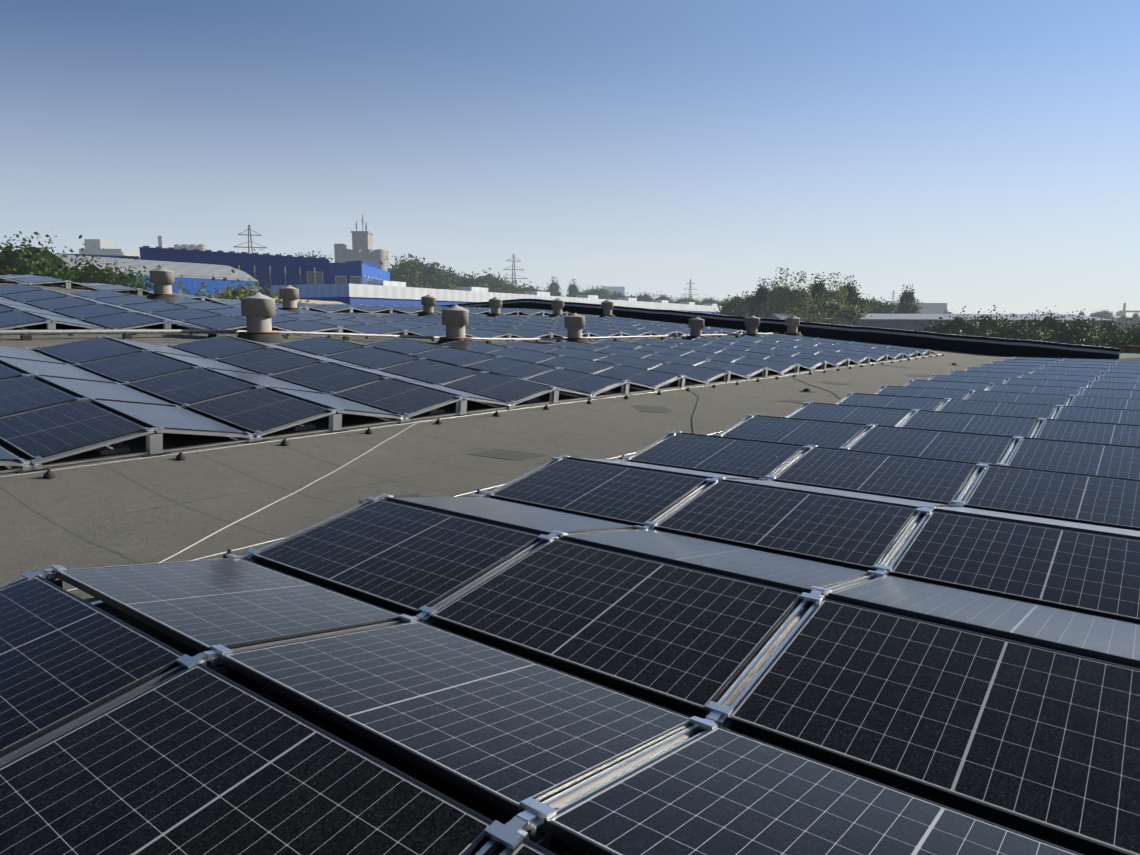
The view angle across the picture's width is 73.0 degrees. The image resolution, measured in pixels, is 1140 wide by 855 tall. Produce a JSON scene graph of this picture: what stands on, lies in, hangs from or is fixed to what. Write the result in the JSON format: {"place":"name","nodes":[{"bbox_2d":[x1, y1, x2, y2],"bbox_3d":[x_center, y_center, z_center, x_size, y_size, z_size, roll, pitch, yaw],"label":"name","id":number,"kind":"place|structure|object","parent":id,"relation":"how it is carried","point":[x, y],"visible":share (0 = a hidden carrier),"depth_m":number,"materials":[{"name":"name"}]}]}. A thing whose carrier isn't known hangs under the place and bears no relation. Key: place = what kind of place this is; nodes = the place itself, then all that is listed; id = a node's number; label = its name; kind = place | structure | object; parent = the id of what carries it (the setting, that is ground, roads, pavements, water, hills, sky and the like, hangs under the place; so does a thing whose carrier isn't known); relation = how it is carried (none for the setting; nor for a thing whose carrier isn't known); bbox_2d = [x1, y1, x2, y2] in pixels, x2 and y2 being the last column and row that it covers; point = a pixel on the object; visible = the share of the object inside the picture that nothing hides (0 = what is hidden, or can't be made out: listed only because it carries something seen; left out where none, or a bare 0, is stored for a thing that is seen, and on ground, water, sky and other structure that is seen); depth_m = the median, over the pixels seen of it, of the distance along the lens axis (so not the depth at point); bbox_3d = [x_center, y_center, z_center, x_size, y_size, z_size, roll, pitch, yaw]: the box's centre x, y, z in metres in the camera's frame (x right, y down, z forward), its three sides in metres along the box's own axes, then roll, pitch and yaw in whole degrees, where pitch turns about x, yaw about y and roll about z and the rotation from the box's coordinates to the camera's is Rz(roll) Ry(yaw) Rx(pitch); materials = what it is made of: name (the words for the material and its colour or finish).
{"place":"outdoors","nodes":[
{"label":"outdoors","id":0,"kind":"place"},
{"bbox_2d":[55,254,258,297],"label":"blue shed","id":1,"kind":"structure","parent":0,"point":[189,272],"depth_m":86.58,"materials":[{"name":"metal"}]},
{"bbox_2d":[334,214,388,271],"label":"industrial building","id":2,"kind":"structure","parent":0,"point":[362,246],"depth_m":311.35,"materials":[{"name":"grey concrete"}]},
{"bbox_2d":[271,281,721,313],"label":"white warehouse","id":3,"kind":"structure","parent":0,"point":[390,293],"depth_m":113.22,"materials":[{"name":"white metal"}]},
{"bbox_2d":[0,0,1139,318],"label":"sky","id":4,"kind":"structure","parent":0,"point":[976,155],"materials":[{"name":"blue"}]},
{"bbox_2d":[602,286,624,295],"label":"building","id":5,"kind":"structure","parent":0,"point":[617,289],"depth_m":876.28,"materials":[{"name":"concrete"}]},
{"bbox_2d":[353,339,958,502],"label":"roof patches","id":6,"kind":"object","parent":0,"point":[508,454],"visible":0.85,"depth_m":10.31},
{"bbox_2d":[894,303,946,313],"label":"block","id":7,"kind":"structure","parent":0,"point":[933,308],"depth_m":531.99,"materials":[{"name":"concrete"}]},
{"label":"ground","id":8,"kind":"structure","parent":0,"visible":0},
{"bbox_2d":[0,220,172,295],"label":"tree","id":9,"kind":"object","parent":8,"relation":"on","point":[36,261],"visible":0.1,"depth_m":45.34,"materials":[{"name":"green plant"}]},
{"bbox_2d":[55,253,138,268],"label":"building","id":10,"kind":"structure","parent":8,"relation":"on","point":[127,257],"depth_m":128.53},
{"bbox_2d":[79,236,206,258],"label":"factory","id":11,"kind":"structure","parent":8,"relation":"on","point":[101,244],"depth_m":433.79,"materials":[{"name":"white concrete"}]},
{"bbox_2d":[175,279,276,298],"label":"yellow tree","id":12,"kind":"object","parent":8,"relation":"on","point":[205,286],"depth_m":68.00,"materials":[{"name":"green plant"}]},
{"bbox_2d":[139,246,329,296],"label":"blue hall","id":13,"kind":"structure","parent":8,"relation":"on","point":[277,269],"depth_m":136.51,"materials":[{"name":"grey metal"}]},
{"bbox_2d":[174,269,295,302],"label":"yellow tree","id":14,"kind":"object","parent":8,"relation":"on","point":[235,291],"depth_m":65.05,"materials":[{"name":"green plant"}]},
{"bbox_2d":[233,225,266,253],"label":"pylon","id":15,"kind":"object","parent":8,"relation":"on","point":[248,234],"visible":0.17,"depth_m":307.33,"materials":[{"name":"grey metal"}]},
{"bbox_2d":[194,277,314,303],"bbox_3d":[-26.642,-5.103,64.934,12.252,14.491,12.661,6,10,34],"label":"yellow tree","id":16,"kind":"object","parent":8,"relation":"on","point":[238,294],"depth_m":62.22,"materials":[{"name":"green plant"}]},
{"bbox_2d":[277,298,343,303],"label":"building","id":17,"kind":"structure","parent":8,"relation":"on","point":[318,302],"depth_m":85.04,"materials":[{"name":"beige"}]},
{"bbox_2d":[283,252,337,262],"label":"tree","id":18,"kind":"object","parent":8,"relation":"on","point":[313,255],"depth_m":275.71,"materials":[{"name":"green plant"}]},
{"bbox_2d":[329,261,389,284],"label":"blue office","id":19,"kind":"structure","parent":8,"relation":"on","point":[357,272],"depth_m":142.96,"materials":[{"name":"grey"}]},
{"bbox_2d":[390,265,447,288],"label":"tree","id":20,"kind":"object","parent":8,"relation":"on","point":[410,280],"depth_m":189.87,"materials":[{"name":"green plant"}]},
{"bbox_2d":[379,254,462,289],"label":"tree","id":21,"kind":"object","parent":8,"relation":"on","point":[442,275],"visible":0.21,"depth_m":202.68,"materials":[{"name":"green plant"}]},
{"bbox_2d":[444,267,492,291],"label":"tree","id":22,"kind":"object","parent":8,"relation":"on","point":[471,282],"visible":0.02,"depth_m":219.29,"materials":[{"name":"green plant"}]},
{"bbox_2d":[456,273,494,291],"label":"tree","id":23,"kind":"object","parent":8,"relation":"on","point":[480,281],"depth_m":231.09,"materials":[{"name":"green plant"}]},
{"bbox_2d":[472,268,525,293],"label":"tree","id":24,"kind":"object","parent":8,"relation":"on","point":[500,286],"visible":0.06,"depth_m":241.22,"materials":[{"name":"green plant"}]},
{"bbox_2d":[501,254,527,284],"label":"pylon","id":25,"kind":"object","parent":8,"relation":"on","point":[514,269],"visible":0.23,"depth_m":440.51,"materials":[{"name":"grey metal"}]},
{"bbox_2d":[503,280,525,293],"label":"tree","id":26,"kind":"object","parent":8,"relation":"on","point":[519,287],"depth_m":290.87,"materials":[{"name":"green plant"}]},
{"bbox_2d":[517,281,558,295],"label":"tree","id":27,"kind":"object","parent":8,"relation":"on","point":[529,288],"visible":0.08,"depth_m":292.18,"materials":[{"name":"green plant"}]},
{"bbox_2d":[543,276,563,296],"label":"tree","id":28,"kind":"object","parent":8,"relation":"on","point":[554,287],"visible":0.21,"depth_m":313.45,"materials":[{"name":"green plant"}]},
{"bbox_2d":[0,281,1139,854],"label":"roof surface","id":29,"kind":"object","parent":8,"relation":"on","point":[130,511],"visible":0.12,"depth_m":8.42,"materials":[{"name":"grey concrete"}]},
{"bbox_2d":[146,267,177,298],"bbox_3d":[-15.115,-5.310,28.595,1.314,1.277,1.314,6,10,37],"label":"roof vent","id":30,"kind":"object","parent":29,"relation":"on","point":[162,279],"visible":0.88,"depth_m":28.31,"materials":[{"name":"metal"}]},
{"bbox_2d":[237,292,286,342],"bbox_3d":[-7.525,-2.659,18.637,1.240,1.205,1.240,6,10,37],"label":"roof vent","id":31,"kind":"object","parent":29,"relation":"on","point":[258,310],"visible":0.94,"depth_m":18.36,"materials":[{"name":"metal"}]},
{"bbox_2d":[0,274,571,315],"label":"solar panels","id":32,"kind":"object","parent":29,"relation":"on","point":[67,285],"visible":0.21,"depth_m":31.45,"materials":[{"name":"glass"}]},
{"bbox_2d":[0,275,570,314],"bbox_3d":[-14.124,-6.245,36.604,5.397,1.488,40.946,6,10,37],"label":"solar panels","id":33,"kind":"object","parent":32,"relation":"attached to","point":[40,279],"visible":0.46,"depth_m":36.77,"materials":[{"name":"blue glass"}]},
{"bbox_2d":[278,285,301,310],"bbox_3d":[-11.895,-5.407,32.703,1.258,1.245,1.259,6,10,37],"label":"roof vent","id":34,"kind":"object","parent":29,"relation":"on","point":[289,295],"visible":0.83,"depth_m":32.45,"materials":[{"name":"metal"}]},
{"bbox_2d":[0,283,745,341],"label":"array mounting","id":35,"kind":"object","parent":29,"relation":"on","point":[50,324],"visible":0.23,"depth_m":21.98,"materials":[{"name":"metal"}]},
{"bbox_2d":[0,284,744,337],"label":"solar panels","id":36,"kind":"object","parent":35,"relation":"attached to","point":[37,300],"visible":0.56,"depth_m":23.78,"materials":[{"name":"blue glass"}]},
{"bbox_2d":[0,329,779,343],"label":"conduit pipe","id":37,"kind":"object","parent":29,"relation":"on","point":[25,337],"visible":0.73,"depth_m":19.69,"materials":[{"name":"grey metal"}]},
{"bbox_2d":[417,295,436,315],"bbox_3d":[-7.190,-6.140,39.009,1.172,1.167,1.171,6,10,37],"label":"roof vent","id":38,"kind":"object","parent":29,"relation":"on","point":[428,302],"visible":0.9,"depth_m":38.74,"materials":[{"name":"metal"}]},
{"bbox_2d":[436,305,472,343],"bbox_3d":[-3.526,-3.131,23.745,1.310,1.300,1.310,6,10,37],"label":"roof vent","id":39,"kind":"object","parent":29,"relation":"on","point":[455,319],"visible":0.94,"depth_m":23.43,"materials":[{"name":"metal"}]},
{"bbox_2d":[0,334,934,473],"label":"array mounting","id":40,"kind":"object","parent":29,"relation":"on","point":[154,441],"visible":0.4,"depth_m":11.57,"materials":[{"name":"metal"}]},
{"bbox_2d":[0,335,930,460],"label":"array panels","id":41,"kind":"object","parent":40,"relation":"attached to","point":[409,387],"visible":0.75,"depth_m":13.61,"materials":[{"name":"blue glass"}]},
{"bbox_2d":[0,333,943,590],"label":"lightning conductor","id":42,"kind":"object","parent":29,"relation":"on","point":[48,474],"visible":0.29,"depth_m":9.76,"materials":[{"name":"silver metal"}]},
{"bbox_2d":[487,297,503,316],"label":"roof vent","id":43,"kind":"object","parent":29,"relation":"on","point":[495,304],"visible":0.96,"depth_m":42.64,"materials":[{"name":"metal"}]},
{"bbox_2d":[158,377,839,562],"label":"rope cables","id":44,"kind":"object","parent":29,"relation":"on","point":[338,469],"visible":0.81,"depth_m":7.69,"materials":[{"name":"beige plastic"}]},
{"bbox_2d":[548,298,565,316],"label":"roof vent","id":45,"kind":"object","parent":29,"relation":"on","point":[557,305],"visible":0.88,"depth_m":46.82,"materials":[{"name":"metal"}]},
{"bbox_2d":[0,357,1119,854],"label":"mounting rails","id":46,"kind":"object","parent":29,"relation":"on","point":[514,831],"visible":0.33,"depth_m":3.67,"materials":[{"name":"silver metal"}]},
{"bbox_2d":[0,357,1139,854],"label":"solar panels","id":47,"kind":"object","parent":46,"relation":"on","point":[978,651],"visible":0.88,"depth_m":3.53,"materials":[{"name":"glass"}]},
{"bbox_2d":[563,313,590,343],"bbox_3d":[0.194,-3.671,28.804,1.208,1.210,1.208,6,10,37],"label":"roof vent","id":48,"kind":"object","parent":29,"relation":"on","point":[574,324],"visible":0.92,"depth_m":28.54,"materials":[{"name":"metal"}]},
{"bbox_2d":[599,300,615,316],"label":"roof vent","id":49,"kind":"object","parent":29,"relation":"on","point":[607,306],"visible":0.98,"depth_m":51.18,"materials":[{"name":"metal"}]},
{"bbox_2d":[685,316,705,339],"bbox_3d":[5.888,-4.611,35.970,1.165,1.144,1.165,6,10,37],"label":"roof vent","id":50,"kind":"object","parent":29,"relation":"on","point":[696,324],"visible":0.88,"depth_m":35.72,"materials":[{"name":"metal"}]},
{"bbox_2d":[740,315,761,337],"bbox_3d":[9.636,-5.317,40.859,1.276,1.259,1.276,6,10,37],"label":"roof vent","id":51,"kind":"object","parent":29,"relation":"on","point":[752,323],"visible":0.96,"depth_m":40.59,"materials":[{"name":"metal"}]},
{"bbox_2d":[440,299,1119,358],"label":"parapet wall","id":52,"kind":"structure","parent":29,"relation":"on","point":[969,344],"depth_m":45.11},
{"bbox_2d":[783,316,802,335],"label":"roof vent","id":53,"kind":"object","parent":29,"relation":"on","point":[792,323],"visible":0.92,"depth_m":45.25,"materials":[{"name":"metal"}]},
{"bbox_2d":[1123,346,1139,347],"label":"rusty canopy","id":54,"kind":"object","parent":29,"relation":"on","point":[1131,346],"visible":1,"depth_m":37.73,"materials":[{"name":"brown metal"}]},
{"bbox_2d":[564,279,583,296],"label":"tree","id":55,"kind":"object","parent":8,"relation":"on","point":[573,290],"visible":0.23,"depth_m":314.09,"materials":[{"name":"green plant"}]},
{"bbox_2d":[581,286,616,299],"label":"tree","id":56,"kind":"object","parent":8,"relation":"on","point":[600,293],"visible":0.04,"depth_m":322.33,"materials":[{"name":"green plant"}]},
{"bbox_2d":[608,289,639,299],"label":"tree","id":57,"kind":"object","parent":8,"relation":"on","point":[616,296],"visible":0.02,"depth_m":331.60,"materials":[{"name":"green plant"}]},
{"bbox_2d":[626,292,659,301],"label":"tree","id":58,"kind":"object","parent":8,"relation":"on","point":[645,298],"visible":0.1,"depth_m":340.82,"materials":[{"name":"green plant"}]},
{"bbox_2d":[649,291,677,303],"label":"tree","id":59,"kind":"object","parent":8,"relation":"on","point":[661,297],"depth_m":340.68,"materials":[{"name":"green plant"}]},
{"bbox_2d":[676,295,702,304],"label":"tree","id":60,"kind":"object","parent":8,"relation":"on","point":[689,300],"visible":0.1,"depth_m":348.06,"materials":[{"name":"green plant"}]},
{"bbox_2d":[682,279,697,298],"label":"pylon","id":61,"kind":"object","parent":8,"relation":"on","point":[690,281],"visible":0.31,"depth_m":681.45,"materials":[{"name":"grey metal"}]},
{"bbox_2d":[697,297,727,305],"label":"tree","id":62,"kind":"object","parent":8,"relation":"on","point":[709,301],"visible":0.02,"depth_m":348.22,"materials":[{"name":"green plant"}]},
{"bbox_2d":[712,289,756,315],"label":"tree","id":63,"kind":"object","parent":8,"relation":"on","point":[733,307],"visible":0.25,"depth_m":132.52,"materials":[{"name":"green plant"}]},
{"bbox_2d":[744,277,771,317],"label":"poplar tree","id":64,"kind":"object","parent":8,"relation":"on","point":[761,294],"visible":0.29,"depth_m":118.76,"materials":[{"name":"green plant"}]},
{"bbox_2d":[757,267,796,317],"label":"poplar tree","id":65,"kind":"object","parent":8,"relation":"on","point":[776,296],"visible":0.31,"depth_m":113.53,"materials":[{"name":"green plant"}]},
{"bbox_2d":[778,271,817,312],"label":"poplar tree","id":66,"kind":"object","parent":8,"relation":"on","point":[796,296],"visible":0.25,"depth_m":110.84,"materials":[{"name":"green plant"}]},
{"bbox_2d":[807,272,826,303],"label":"poplar tree","id":67,"kind":"object","parent":8,"relation":"on","point":[818,287],"visible":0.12,"depth_m":113.75,"materials":[{"name":"green plant"}]},
{"bbox_2d":[784,290,871,325],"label":"bush","id":68,"kind":"object","parent":8,"relation":"on","point":[822,310],"visible":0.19,"depth_m":101.69,"materials":[{"name":"green plant"}]},
{"bbox_2d":[817,271,848,309],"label":"poplar tree","id":69,"kind":"object","parent":8,"relation":"on","point":[837,293],"visible":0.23,"depth_m":109.37,"materials":[{"name":"green plant"}]},
{"bbox_2d":[837,275,871,313],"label":"poplar tree","id":70,"kind":"object","parent":8,"relation":"on","point":[853,294],"visible":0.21,"depth_m":114.11,"materials":[{"name":"green plant"}]},
{"bbox_2d":[863,300,897,313],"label":"tree","id":71,"kind":"object","parent":8,"relation":"on","point":[886,308],"visible":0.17,"depth_m":162.71,"materials":[{"name":"green plant"}]},
{"bbox_2d":[863,294,899,311],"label":"tree","id":72,"kind":"object","parent":8,"relation":"on","point":[874,302],"visible":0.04,"depth_m":182.83,"materials":[{"name":"green plant"}]},
{"bbox_2d":[892,285,922,313],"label":"tree","id":73,"kind":"object","parent":8,"relation":"on","point":[907,303],"visible":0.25,"depth_m":153.07,"materials":[{"name":"green plant"}]},
{"bbox_2d":[769,313,1111,330],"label":"grey shed","id":74,"kind":"structure","parent":8,"relation":"on","point":[897,321],"depth_m":99.86,"materials":[{"name":"grey metal"}]},
{"bbox_2d":[907,316,978,331],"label":"bush","id":75,"kind":"object","parent":8,"relation":"on","point":[929,327],"depth_m":76.65,"materials":[{"name":"green plant"}]},
{"bbox_2d":[915,306,1002,336],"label":"bush","id":76,"kind":"object","parent":8,"relation":"on","point":[949,325],"visible":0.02,"depth_m":73.25,"materials":[{"name":"green plant"}]},
{"bbox_2d":[935,322,994,335],"bbox_3d":[30.825,-2.923,62.785,10.764,11.354,10.099,-4,9,-28],"label":"bush","id":77,"kind":"object","parent":8,"relation":"on","point":[954,331],"depth_m":62.23,"materials":[{"name":"green plant"}]},
{"bbox_2d":[964,305,1037,332],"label":"bush","id":78,"kind":"object","parent":8,"relation":"on","point":[984,321],"depth_m":75.93,"materials":[{"name":"green plant"}]},
{"bbox_2d":[969,314,1065,343],"bbox_3d":[35.365,-3.169,62.672,12.262,11.911,12.741,2,8,9],"label":"bush","id":79,"kind":"object","parent":8,"relation":"on","point":[1016,332],"visible":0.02,"depth_m":61.03,"materials":[{"name":"green plant"}]},
{"bbox_2d":[981,314,1082,340],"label":"bush","id":80,"kind":"object","parent":8,"relation":"on","point":[1035,328],"visible":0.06,"depth_m":70.72,"materials":[{"name":"green plant"}]},
{"bbox_2d":[1011,310,1061,326],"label":"bush","id":81,"kind":"object","parent":8,"relation":"on","point":[1029,319],"depth_m":86.78,"materials":[{"name":"green plant"}]},
{"bbox_2d":[1016,305,1117,337],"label":"bush","id":82,"kind":"object","parent":8,"relation":"on","point":[1046,320],"depth_m":72.71,"materials":[{"name":"green plant"}]},
{"bbox_2d":[1038,314,1119,347],"bbox_3d":[39.928,-3.088,62.345,12.715,11.887,12.237,5,9,29],"label":"bush","id":83,"kind":"object","parent":8,"relation":"on","point":[1075,335],"depth_m":60.90,"materials":[{"name":"green plant"}]},
{"bbox_2d":[1061,308,1129,338],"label":"bush","id":84,"kind":"object","parent":8,"relation":"on","point":[1086,326],"depth_m":74.83,"materials":[{"name":"green plant"}]},
{"bbox_2d":[1071,314,1131,334],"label":"bush","id":85,"kind":"object","parent":8,"relation":"on","point":[1114,330],"visible":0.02,"depth_m":76.77,"materials":[{"name":"green plant"}]},
{"bbox_2d":[1089,309,1116,319],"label":"tree","id":86,"kind":"object","parent":8,"relation":"on","point":[1107,314],"visible":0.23,"depth_m":433.65,"materials":[{"name":"green plant"}]},
{"bbox_2d":[1094,325,1138,352],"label":"bush","id":87,"kind":"object","parent":8,"relation":"on","point":[1105,340],"visible":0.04,"depth_m":61.15,"materials":[{"name":"green plant"}]},
{"bbox_2d":[1111,313,1130,330],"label":"tree","id":88,"kind":"object","parent":8,"relation":"on","point":[1121,318],"visible":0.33,"depth_m":378.89,"materials":[{"name":"green plant"}]},
{"bbox_2d":[1104,317,1139,337],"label":"bush","id":89,"kind":"object","parent":8,"relation":"on","point":[1132,330],"depth_m":73.47,"materials":[{"name":"green plant"}]},
{"bbox_2d":[1108,326,1139,353],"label":"bush","id":90,"kind":"object","parent":8,"relation":"on","point":[1136,340],"visible":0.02,"depth_m":59.03,"materials":[{"name":"green plant"}]},
{"bbox_2d":[1116,303,1139,316],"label":"building","id":91,"kind":"structure","parent":8,"relation":"on","point":[1122,312],"depth_m":499.00,"materials":[{"name":"beige"}]},
{"bbox_2d":[1119,353,1139,358],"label":"building","id":92,"kind":"structure","parent":8,"relation":"on","point":[1129,356],"depth_m":43.52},
{"bbox_2d":[1129,311,1139,329],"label":"tree","id":93,"kind":"object","parent":8,"relation":"on","point":[1135,318],"visible":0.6,"depth_m":369.45,"materials":[{"name":"green plant"}]}
]}

